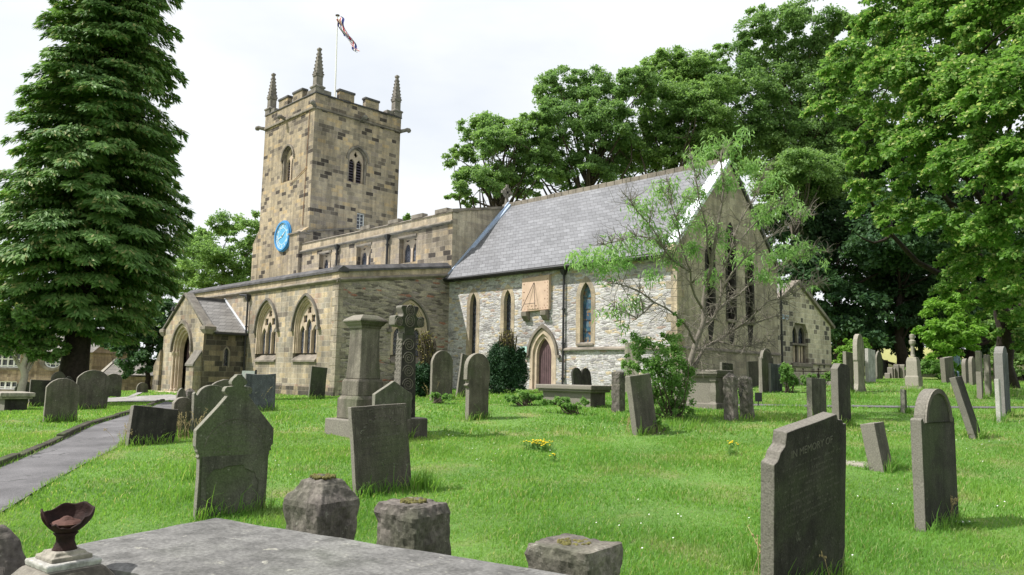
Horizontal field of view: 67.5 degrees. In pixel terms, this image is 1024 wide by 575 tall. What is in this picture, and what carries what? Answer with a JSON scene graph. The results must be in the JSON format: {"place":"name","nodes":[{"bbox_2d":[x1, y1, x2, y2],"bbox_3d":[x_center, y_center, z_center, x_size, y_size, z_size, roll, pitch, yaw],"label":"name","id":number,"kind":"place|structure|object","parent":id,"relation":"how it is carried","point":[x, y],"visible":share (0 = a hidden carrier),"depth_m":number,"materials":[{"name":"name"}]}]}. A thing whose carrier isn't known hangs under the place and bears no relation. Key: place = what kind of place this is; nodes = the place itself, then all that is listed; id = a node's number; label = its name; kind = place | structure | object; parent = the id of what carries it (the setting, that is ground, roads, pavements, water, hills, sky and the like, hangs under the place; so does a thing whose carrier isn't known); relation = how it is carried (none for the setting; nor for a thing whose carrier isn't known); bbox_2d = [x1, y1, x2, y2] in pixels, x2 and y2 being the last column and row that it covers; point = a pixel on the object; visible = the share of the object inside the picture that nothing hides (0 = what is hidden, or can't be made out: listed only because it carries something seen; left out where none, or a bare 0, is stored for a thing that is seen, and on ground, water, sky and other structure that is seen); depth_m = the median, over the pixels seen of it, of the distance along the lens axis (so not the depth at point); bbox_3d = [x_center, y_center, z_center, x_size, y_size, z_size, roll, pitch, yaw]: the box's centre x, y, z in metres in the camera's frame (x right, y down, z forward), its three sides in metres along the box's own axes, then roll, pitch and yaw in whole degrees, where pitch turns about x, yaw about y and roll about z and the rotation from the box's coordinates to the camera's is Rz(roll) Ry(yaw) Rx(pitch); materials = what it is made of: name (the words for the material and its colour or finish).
{"place":"outdoors","nodes":[
{"label":"outdoors","id":0,"kind":"place"},
{"bbox_2d":[0,401,171,510],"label":"path","id":1,"kind":"structure","parent":0,"point":[19,478],"depth_m":11.50,"materials":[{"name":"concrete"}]},
{"bbox_2d":[108,394,175,401],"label":"forecourt path","id":2,"kind":"structure","parent":0,"point":[149,398],"depth_m":32.41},
{"bbox_2d":[0,346,1023,574],"bbox_3d":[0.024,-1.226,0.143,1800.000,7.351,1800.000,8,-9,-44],"label":"ground","id":3,"kind":"structure","parent":0,"point":[887,355],"depth_m":10.53,"materials":[{"name":"plant"}]},
{"bbox_2d":[0,524,25,574],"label":"stone post","id":4,"kind":"object","parent":3,"relation":"on","point":[12,557],"visible":0.91,"depth_m":2.72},
{"bbox_2d":[0,391,35,410],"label":"chest tomb","id":5,"kind":"object","parent":3,"relation":"on","point":[13,400],"visible":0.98,"depth_m":21.48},
{"bbox_2d":[0,298,71,391],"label":"birch tree","id":6,"kind":"object","parent":3,"relation":"on","point":[33,348],"visible":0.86,"depth_m":25.38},
{"bbox_2d":[28,380,52,406],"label":"headstone","id":7,"kind":"object","parent":3,"relation":"on","point":[38,387],"visible":0.37,"depth_m":24.43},
{"bbox_2d":[42,378,78,422],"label":"headstone","id":8,"kind":"object","parent":3,"relation":"on","point":[61,395],"visible":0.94,"depth_m":16.91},
{"bbox_2d":[11,501,114,574],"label":"rusted finial","id":9,"kind":"object","parent":3,"relation":"on","point":[65,523],"visible":1,"depth_m":2.48,"materials":[{"name":"metal"}]},
{"bbox_2d":[0,328,137,390],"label":"stone house","id":10,"kind":"structure","parent":3,"relation":"on","point":[10,372],"depth_m":54.05,"materials":[{"name":"stone"}]},
{"bbox_2d":[0,381,16,390],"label":"window","id":11,"kind":"structure","parent":10,"relation":"in","point":[4,385],"depth_m":54.01,"materials":[{"name":"white paint"}]},
{"bbox_2d":[0,352,19,369],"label":"window","id":12,"kind":"structure","parent":10,"relation":"in","point":[8,363],"depth_m":54.21,"materials":[{"name":"white paint"}]},
{"bbox_2d":[39,358,60,370],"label":"oval window","id":13,"kind":"structure","parent":10,"relation":"in","point":[53,367],"depth_m":53.97,"materials":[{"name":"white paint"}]},
{"bbox_2d":[0,399,164,464],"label":"path edging","id":14,"kind":"object","parent":3,"relation":"on","point":[49,442],"visible":0.38,"depth_m":13.70,"materials":[{"name":"stone"}]},
{"bbox_2d":[76,370,109,409],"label":"headstone","id":15,"kind":"object","parent":3,"relation":"on","point":[94,385],"visible":0.68,"depth_m":21.55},
{"bbox_2d":[0,0,195,382],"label":"conifer","id":16,"kind":"object","parent":3,"relation":"on","point":[100,247],"visible":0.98,"depth_m":26.56,"materials":[{"name":"green plant"}]},
{"bbox_2d":[107,374,121,396],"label":"headstone","id":17,"kind":"object","parent":3,"relation":"on","point":[115,387],"visible":0.53,"depth_m":34.78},
{"bbox_2d":[101,358,153,390],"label":"outbuilding","id":18,"kind":"structure","parent":3,"relation":"on","point":[129,383],"depth_m":50.17,"materials":[{"name":"stone"}]},
{"bbox_2d":[98,297,176,389],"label":"yew bush","id":19,"kind":"object","parent":3,"relation":"on","point":[142,355],"visible":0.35,"depth_m":46.55,"materials":[{"name":"green plant"}]},
{"bbox_2d":[125,405,177,446],"bbox_3d":[-6.255,2.480,13.313,0.772,0.793,0.160,15,-21,-42],"label":"headstone","id":20,"kind":"object","parent":3,"relation":"on","point":[157,421],"visible":0.71,"depth_m":13.24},
{"bbox_2d":[171,397,191,435],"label":"headstone","id":21,"kind":"object","parent":3,"relation":"on","point":[182,404],"visible":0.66,"depth_m":14.16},
{"bbox_2d":[189,385,224,437],"bbox_3d":[-5.665,2.386,14.397,0.710,1.106,0.120,8,-9,-44],"label":"headstone","id":22,"kind":"object","parent":3,"relation":"on","point":[208,397],"visible":0.52,"depth_m":14.27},
{"bbox_2d":[156,208,259,326],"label":"sycamore tree","id":23,"kind":"object","parent":3,"relation":"on","point":[205,254],"visible":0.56,"depth_m":71.13,"materials":[{"name":"green plant"}]},
{"bbox_2d":[193,374,273,519],"bbox_3d":[-3.114,1.820,8.576,0.877,1.691,0.110,7,-9,-40],"label":"headstone","id":24,"kind":"object","parent":3,"relation":"on","point":[233,431],"visible":0.99,"depth_m":8.53,"materials":[{"name":"stone"}]},
{"bbox_2d":[245,373,275,410],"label":"headstone","id":25,"kind":"object","parent":3,"relation":"on","point":[260,385],"visible":0.55,"depth_m":19.17,"materials":[{"name":"stone"}]},
{"bbox_2d":[308,366,327,398],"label":"headstone","id":26,"kind":"object","parent":3,"relation":"on","point":[317,381],"visible":0.81,"depth_m":25.32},
{"bbox_2d":[77,518,565,574],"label":"foreground tomb","id":27,"kind":"object","parent":3,"relation":"on","point":[216,546],"visible":0.98,"depth_m":2.74,"materials":[{"name":"stone"}]},
{"bbox_2d":[283,473,359,539],"bbox_3d":[-1.035,1.646,4.076,0.327,1.285,0.300,-4,-8,37],"label":"stone post","id":28,"kind":"object","parent":3,"relation":"on","point":[327,504],"visible":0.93,"depth_m":4.04,"materials":[{"name":"stone"}]},
{"bbox_2d":[325,315,387,437],"bbox_3d":[-2.903,1.839,14.916,1.000,2.596,1.000,8,-9,-44],"label":"pedestal monument","id":29,"kind":"object","parent":3,"relation":"on","point":[362,382],"visible":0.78,"depth_m":14.76,"materials":[{"name":"stone"}]},
{"bbox_2d":[348,403,411,497],"bbox_3d":[-1.648,2.099,9.645,0.778,1.252,0.115,0,-8,-37],"label":"headstone","id":30,"kind":"object","parent":3,"relation":"on","point":[379,438],"visible":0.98,"depth_m":9.60,"materials":[{"name":"stone"}]},
{"bbox_2d":[372,381,411,419],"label":"headstone","id":31,"kind":"object","parent":3,"relation":"on","point":[392,392],"visible":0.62,"depth_m":14.11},
{"bbox_2d":[389,304,427,437],"bbox_3d":[-2.052,1.730,14.678,0.720,2.809,0.640,6,-9,-38],"label":"carved cross","id":32,"kind":"object","parent":3,"relation":"on","point":[406,321],"visible":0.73,"depth_m":14.62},
{"bbox_2d":[374,496,450,554],"bbox_3d":[-0.505,1.654,3.782,0.318,1.200,0.298,-4,-8,37],"label":"stone post","id":33,"kind":"object","parent":3,"relation":"on","point":[418,523],"visible":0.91,"depth_m":3.75,"materials":[{"name":"stone"}]},
{"bbox_2d":[415,330,436,396],"bbox_3d":[-2.747,2.414,23.983,1.147,2.181,1.162,8,-9,-44],"label":"clipped yew","id":34,"kind":"object","parent":3,"relation":"on","point":[426,348],"visible":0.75,"depth_m":23.72,"materials":[{"name":"green plant"}]},
{"bbox_2d":[429,392,452,403],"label":"weeds","id":35,"kind":"object","parent":3,"relation":"on","point":[434,396],"visible":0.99,"depth_m":20.32,"materials":[{"name":"green plant"}]},
{"bbox_2d":[430,351,452,399],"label":"headstone","id":36,"kind":"object","parent":3,"relation":"on","point":[441,371],"visible":0.91,"depth_m":21.82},
{"bbox_2d":[455,354,468,396],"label":"headstone","id":37,"kind":"object","parent":3,"relation":"on","point":[461,380],"visible":0.44,"depth_m":23.33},
{"bbox_2d":[464,353,489,420],"bbox_3d":[-0.788,2.294,17.235,0.717,1.628,0.130,8,-9,-44],"label":"headstone","id":38,"kind":"object","parent":3,"relation":"on","point":[477,373],"visible":0.82,"depth_m":17.16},
{"bbox_2d":[152,47,834,395],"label":"church","id":39,"kind":"structure","parent":3,"relation":"on","point":[337,242],"depth_m":38.18,"materials":[{"name":"stone"}]},
{"bbox_2d":[251,298,279,361],"bbox_3d":[-12.468,2.169,39.227,0.510,3.270,2.700,8,-9,-44],"label":"traceried window","id":40,"kind":"structure","parent":39,"relation":"in","point":[267,329],"depth_m":39.47,"materials":[{"name":"stone"}]},
{"bbox_2d":[280,144,294,182],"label":"belfry window","id":41,"kind":"structure","parent":39,"relation":"in","point":[289,153],"depth_m":54.65,"materials":[{"name":"stone"}]},
{"bbox_2d":[288,293,320,361],"bbox_3d":[-9.726,1.899,36.466,0.510,3.270,2.700,8,-9,-44],"label":"traceried window","id":42,"kind":"structure","parent":39,"relation":"in","point":[305,327],"depth_m":36.69,"materials":[{"name":"stone"}]},
{"bbox_2d":[334,14,358,96],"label":"flagpole","id":43,"kind":"object","parent":39,"relation":"on","point":[340,23],"visible":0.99,"depth_m":57.79,"materials":[{"name":"metal"}]},
{"bbox_2d":[346,145,369,184],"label":"belfry window","id":44,"kind":"structure","parent":39,"relation":"in","point":[356,173],"depth_m":54.62,"materials":[{"name":"stone"}]},
{"bbox_2d":[355,242,371,264],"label":"clerestory window","id":45,"kind":"structure","parent":39,"relation":"in","point":[365,258],"depth_m":45.72,"materials":[{"name":"stone"}]},
{"bbox_2d":[398,233,416,262],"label":"clerestory window","id":46,"kind":"structure","parent":39,"relation":"in","point":[409,249],"depth_m":42.68,"materials":[{"name":"stone"}]},
{"bbox_2d":[387,297,432,363],"bbox_3d":[-5.062,2.091,37.343,2.660,3.270,0.510,8,-9,-44],"label":"traceried window","id":47,"kind":"structure","parent":39,"relation":"in","point":[394,330],"depth_m":37.49,"materials":[{"name":"stone"}]},
{"bbox_2d":[466,288,479,355],"bbox_3d":[-1.869,2.067,37.740,0.310,4.150,0.940,8,-9,-44],"label":"lancet window","id":48,"kind":"structure","parent":39,"relation":"in","point":[473,301],"depth_m":37.89,"materials":[{"name":"stone"}]},
{"bbox_2d":[500,284,514,335],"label":"lancet window","id":49,"kind":"structure","parent":39,"relation":"in","point":[507,308],"depth_m":36.24,"materials":[{"name":"stone"}]},
{"bbox_2d":[526,324,560,389],"bbox_3d":[1.311,3.192,34.091,0.780,3.130,2.120,8,-9,-44],"label":"priest door","id":50,"kind":"structure","parent":39,"relation":"in","point":[543,351],"depth_m":34.42,"materials":[{"name":"stone"}]},
{"bbox_2d":[576,276,594,345],"bbox_3d":[3.197,0.988,32.719,0.310,2.980,1.060,8,-9,-44],"label":"lancet window","id":51,"kind":"structure","parent":39,"relation":"in","point":[585,295],"depth_m":32.84,"materials":[{"name":"stone"}]},
{"bbox_2d":[705,240,716,319],"bbox_3d":[8.026,-0.324,31.322,0.780,3.286,0.310,8,-9,-44],"label":"lancet window","id":52,"kind":"structure","parent":39,"relation":"in","point":[713,295],"depth_m":31.39,"materials":[{"name":"glass"}]},
{"bbox_2d":[725,222,737,322],"bbox_3d":[9.209,-0.664,32.530,0.860,4.286,0.310,8,-9,-44],"label":"lancet window","id":53,"kind":"structure","parent":39,"relation":"in","point":[732,282],"depth_m":32.62,"materials":[{"name":"glass"}]},
{"bbox_2d":[745,250,755,324],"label":"lancet window","id":54,"kind":"structure","parent":39,"relation":"in","point":[751,288],"depth_m":33.69,"materials":[{"name":"glass"}]},
{"bbox_2d":[791,323,812,366],"bbox_3d":[14.389,2.896,38.455,2.200,2.170,0.450,8,-9,-44],"label":"vestry window","id":55,"kind":"structure","parent":39,"relation":"in","point":[798,333],"depth_m":38.59,"materials":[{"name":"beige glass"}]},
{"bbox_2d":[440,110,567,207],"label":"sycamore tree","id":56,"kind":"object","parent":3,"relation":"on","point":[494,181],"visible":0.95,"depth_m":56.77,"materials":[{"name":"green plant"}]},
{"bbox_2d":[484,327,530,393],"bbox_3d":[-0.259,2.884,28.331,1.798,2.852,1.788,8,-9,-44],"label":"clipped yew","id":57,"kind":"object","parent":3,"relation":"on","point":[509,368],"visible":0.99,"depth_m":28.00,"materials":[{"name":"green plant"}]},
{"bbox_2d":[503,389,543,405],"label":"weeds","id":58,"kind":"object","parent":3,"relation":"on","point":[525,395],"visible":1,"depth_m":19.70,"materials":[{"name":"green plant"}]},
{"bbox_2d":[521,438,554,451],"bbox_3d":[0.445,2.724,13.151,0.571,0.285,0.674,8,-9,-44],"label":"flower clump","id":59,"kind":"object","parent":3,"relation":"on","point":[541,445],"visible":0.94,"depth_m":13.10,"materials":[{"name":"yellow plant"}]},
{"bbox_2d":[540,395,589,413],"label":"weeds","id":60,"kind":"object","parent":3,"relation":"on","point":[568,406],"visible":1,"depth_m":18.09,"materials":[{"name":"green plant"}]},
{"bbox_2d":[524,533,622,574],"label":"stone post","id":61,"kind":"object","parent":3,"relation":"on","point":[568,554],"visible":1,"depth_m":3.11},
{"bbox_2d":[536,384,611,407],"bbox_3d":[1.626,2.936,20.269,0.900,0.720,1.950,8,-9,-44],"label":"chest tomb","id":62,"kind":"object","parent":3,"relation":"on","point":[594,395],"visible":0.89,"depth_m":19.80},
{"bbox_2d":[571,368,591,384],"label":"headstone","id":63,"kind":"object","parent":3,"relation":"on","point":[580,377],"visible":0.73,"depth_m":29.97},
{"bbox_2d":[522,64,667,194],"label":"sycamore tree","id":64,"kind":"object","parent":3,"relation":"on","point":[592,122],"visible":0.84,"depth_m":58.03,"materials":[{"name":"green plant"}]},
{"bbox_2d":[611,371,625,412],"bbox_3d":[2.570,2.593,18.539,0.265,1.149,0.286,8,-9,-44],"label":"stone post","id":65,"kind":"object","parent":3,"relation":"on","point":[618,393],"visible":0.78,"depth_m":18.46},
{"bbox_2d":[625,342,638,392],"bbox_3d":[4.382,2.996,28.042,0.512,1.978,0.120,-2,-7,25],"label":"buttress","id":66,"kind":"object","parent":3,"relation":"on","point":[628,350],"visible":0.14,"depth_m":28.05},
{"bbox_2d":[625,373,656,434],"bbox_3d":[2.594,2.400,15.292,0.130,1.336,0.698,-11,-6,44],"label":"headstone","id":67,"kind":"object","parent":3,"relation":"on","point":[640,400],"visible":0.81,"depth_m":15.18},
{"bbox_2d":[620,311,697,419],"bbox_3d":[3.334,1.867,17.225,1.844,2.711,1.327,3,-7,-15],"label":"shrub","id":68,"kind":"object","parent":3,"relation":"on","point":[671,382],"visible":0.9,"depth_m":17.19,"materials":[{"name":"green plant"}]},
{"bbox_2d":[621,45,755,174],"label":"sycamore tree","id":69,"kind":"object","parent":3,"relation":"on","point":[690,100],"visible":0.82,"depth_m":58.43,"materials":[{"name":"green plant"}]},
{"bbox_2d":[560,125,838,402],"bbox_3d":[4.994,-0.706,18.936,8.833,7.100,2.782,4,-7,-21],"label":"sparse tree","id":70,"kind":"object","parent":3,"relation":"on","point":[723,184],"visible":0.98,"depth_m":18.88,"materials":[{"name":"green plant"}]},
{"bbox_2d":[668,370,733,409],"bbox_3d":[5.047,2.799,20.495,0.850,1.180,1.500,8,-9,-44],"label":"chest tomb","id":71,"kind":"object","parent":3,"relation":"on","point":[708,392],"visible":0.42,"depth_m":20.05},
{"bbox_2d":[723,373,738,420],"bbox_3d":[4.920,2.526,17.234,0.268,1.225,0.296,8,-9,-44],"label":"stone post","id":72,"kind":"object","parent":3,"relation":"on","point":[730,392],"visible":0.8,"depth_m":17.16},
{"bbox_2d":[738,376,754,418],"bbox_3d":[5.432,2.618,17.764,0.273,1.135,0.289,8,-13,-44],"label":"stone post","id":73,"kind":"object","parent":3,"relation":"on","point":[746,402],"visible":0.77,"depth_m":17.69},
{"bbox_2d":[746,361,758,386],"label":"headstone","id":74,"kind":"object","parent":3,"relation":"on","point":[752,369],"visible":0.68,"depth_m":30.48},
{"bbox_2d":[759,348,772,392],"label":"headstone","id":75,"kind":"object","parent":3,"relation":"on","point":[766,357],"visible":0.77,"depth_m":27.22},
{"bbox_2d":[768,363,781,391],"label":"headstone","id":76,"kind":"object","parent":3,"relation":"on","point":[774,380],"visible":0.65,"depth_m":27.50,"materials":[{"name":"stone"}]},
{"bbox_2d":[778,362,799,392],"bbox_3d":[9.818,3.191,27.157,0.731,1.147,1.014,-1,-7,21],"label":"shrub","id":77,"kind":"object","parent":3,"relation":"on","point":[788,376],"visible":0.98,"depth_m":26.96,"materials":[{"name":"green plant"}]},
{"bbox_2d":[761,412,845,574],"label":"headstone","id":78,"kind":"object","parent":3,"relation":"on","point":[803,473],"visible":1,"depth_m":5.97,"materials":[{"name":"stone"}]},
{"bbox_2d":[747,147,860,274],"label":"ash tree","id":79,"kind":"object","parent":3,"relation":"on","point":[812,175],"visible":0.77,"depth_m":50.83,"materials":[{"name":"green plant"}]},
{"bbox_2d":[702,0,914,236],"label":"ash tree","id":80,"kind":"object","parent":3,"relation":"on","point":[786,128],"visible":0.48,"depth_m":60.95,"materials":[{"name":"green plant"}]},
{"bbox_2d":[800,371,830,385],"bbox_3d":[11.185,3.422,28.146,1.190,0.751,0.781,-2,-7,26],"label":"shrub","id":81,"kind":"object","parent":3,"relation":"on","point":[826,375],"visible":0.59,"depth_m":28.09,"materials":[{"name":"green plant"}]},
{"bbox_2d":[806,378,826,417],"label":"headstone","id":82,"kind":"object","parent":3,"relation":"on","point":[816,393],"visible":0.7,"depth_m":18.14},
{"bbox_2d":[761,181,915,362],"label":"dark tree","id":83,"kind":"object","parent":3,"relation":"on","point":[844,316],"visible":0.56,"depth_m":49.94,"materials":[{"name":"green plant"}]},
{"bbox_2d":[831,363,850,423],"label":"headstone","id":84,"kind":"object","parent":3,"relation":"on","point":[840,390],"visible":0.78,"depth_m":17.28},
{"bbox_2d":[843,351,853,390],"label":"headstone","id":85,"kind":"object","parent":3,"relation":"on","point":[848,358],"visible":0.56,"depth_m":26.67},
{"bbox_2d":[832,337,871,367],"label":"bright bush","id":86,"kind":"object","parent":3,"relation":"on","point":[848,346],"visible":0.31,"depth_m":42.21,"materials":[{"name":"green plant"}]},
{"bbox_2d":[853,334,865,391],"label":"headstone","id":87,"kind":"object","parent":3,"relation":"on","point":[858,363],"visible":0.78,"depth_m":27.32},
{"bbox_2d":[865,348,875,381],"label":"headstone","id":88,"kind":"object","parent":3,"relation":"on","point":[870,370],"visible":0.85,"depth_m":33.87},
{"bbox_2d":[860,422,891,472],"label":"headstone","id":89,"kind":"object","parent":3,"relation":"on","point":[875,441],"visible":0.73,"depth_m":11.88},
{"bbox_2d":[875,351,882,378],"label":"headstone","id":90,"kind":"object","parent":3,"relation":"on","point":[879,364],"visible":0.8,"depth_m":43.39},
{"bbox_2d":[836,197,975,366],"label":"dark tree","id":91,"kind":"object","parent":3,"relation":"on","point":[910,287],"visible":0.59,"depth_m":49.28,"materials":[{"name":"green plant"}]},
{"bbox_2d":[798,0,1023,388],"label":"lime tree","id":92,"kind":"object","parent":3,"relation":"on","point":[952,86],"visible":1,"depth_m":23.91,"materials":[{"name":"green plant"}]},
{"bbox_2d":[900,334,924,389],"bbox_3d":[15.314,2.918,29.259,0.748,2.277,0.748,8,-9,-44],"label":"urn monument","id":93,"kind":"object","parent":3,"relation":"on","point":[913,376],"visible":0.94,"depth_m":29.10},
{"bbox_2d":[831,293,994,365],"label":"dark tree","id":94,"kind":"object","parent":3,"relation":"on","point":[919,354],"visible":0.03,"depth_m":53.44,"materials":[{"name":"green plant"}]},
{"bbox_2d":[814,125,1022,359],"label":"shade tree","id":95,"kind":"object","parent":3,"relation":"on","point":[913,188],"visible":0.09,"depth_m":59.70,"materials":[{"name":"green plant"}]},
{"bbox_2d":[910,389,958,532],"bbox_3d":[4.766,1.981,8.623,0.939,1.674,0.138,7,-9,-40],"label":"headstone","id":96,"kind":"object","parent":3,"relation":"on","point":[933,452],"visible":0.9,"depth_m":8.49,"materials":[{"name":"stone"}]},
{"bbox_2d":[940,357,953,382],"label":"headstone","id":97,"kind":"object","parent":3,"relation":"on","point":[947,368],"visible":0.75,"depth_m":33.87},
{"bbox_2d":[904,357,992,379],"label":"hedge bush","id":98,"kind":"object","parent":3,"relation":"on","point":[932,367],"visible":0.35,"depth_m":42.70,"materials":[{"name":"green plant"}]},
{"bbox_2d":[910,286,992,370],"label":"bright bush","id":99,"kind":"object","parent":3,"relation":"on","point":[946,341],"visible":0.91,"depth_m":40.74,"materials":[{"name":"green plant"}]},
{"bbox_2d":[949,376,979,438],"bbox_3d":[9.411,2.550,15.862,0.484,1.444,0.130,0,-17,-46],"label":"headstone","id":100,"kind":"object","parent":3,"relation":"on","point":[965,405],"visible":0.73,"depth_m":15.76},
{"bbox_2d":[961,359,968,383],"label":"headstone","id":101,"kind":"object","parent":3,"relation":"on","point":[965,371],"visible":0.63,"depth_m":32.91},
{"bbox_2d":[968,357,975,384],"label":"headstone","id":102,"kind":"object","parent":3,"relation":"on","point":[972,369],"visible":0.76,"depth_m":31.92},
{"bbox_2d":[929,224,1023,358],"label":"dark tree","id":103,"kind":"object","parent":3,"relation":"on","point":[984,340],"visible":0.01,"depth_m":50.19,"materials":[{"name":"green plant"}]},
{"bbox_2d":[976,372,982,398],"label":"headstone","id":104,"kind":"object","parent":3,"relation":"on","point":[979,380],"visible":0.73,"depth_m":24.84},
{"bbox_2d":[983,355,991,396],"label":"headstone","id":105,"kind":"object","parent":3,"relation":"on","point":[987,374],"visible":0.86,"depth_m":25.66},
{"bbox_2d":[994,379,1001,422],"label":"headstone","id":106,"kind":"object","parent":3,"relation":"on","point":[998,402],"visible":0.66,"depth_m":18.81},
{"bbox_2d":[974,309,1023,378],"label":"field maple","id":107,"kind":"object","parent":3,"relation":"on","point":[988,320],"visible":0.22,"depth_m":44.99,"materials":[{"name":"green plant"}]},
{"bbox_2d":[994,346,1010,416],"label":"headstone","id":108,"kind":"object","parent":3,"relation":"on","point":[1001,370],"visible":0.79,"depth_m":19.98,"materials":[{"name":"stone"}]},
{"bbox_2d":[0,0,1023,358],"label":"sky","id":109,"kind":"structure","parent":0,"point":[453,60],"materials":[{"name":"white"}]},
{"bbox_2d":[738,404,1023,407],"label":"path","id":110,"kind":"structure","parent":0,"point":[898,406],"depth_m":22.13,"materials":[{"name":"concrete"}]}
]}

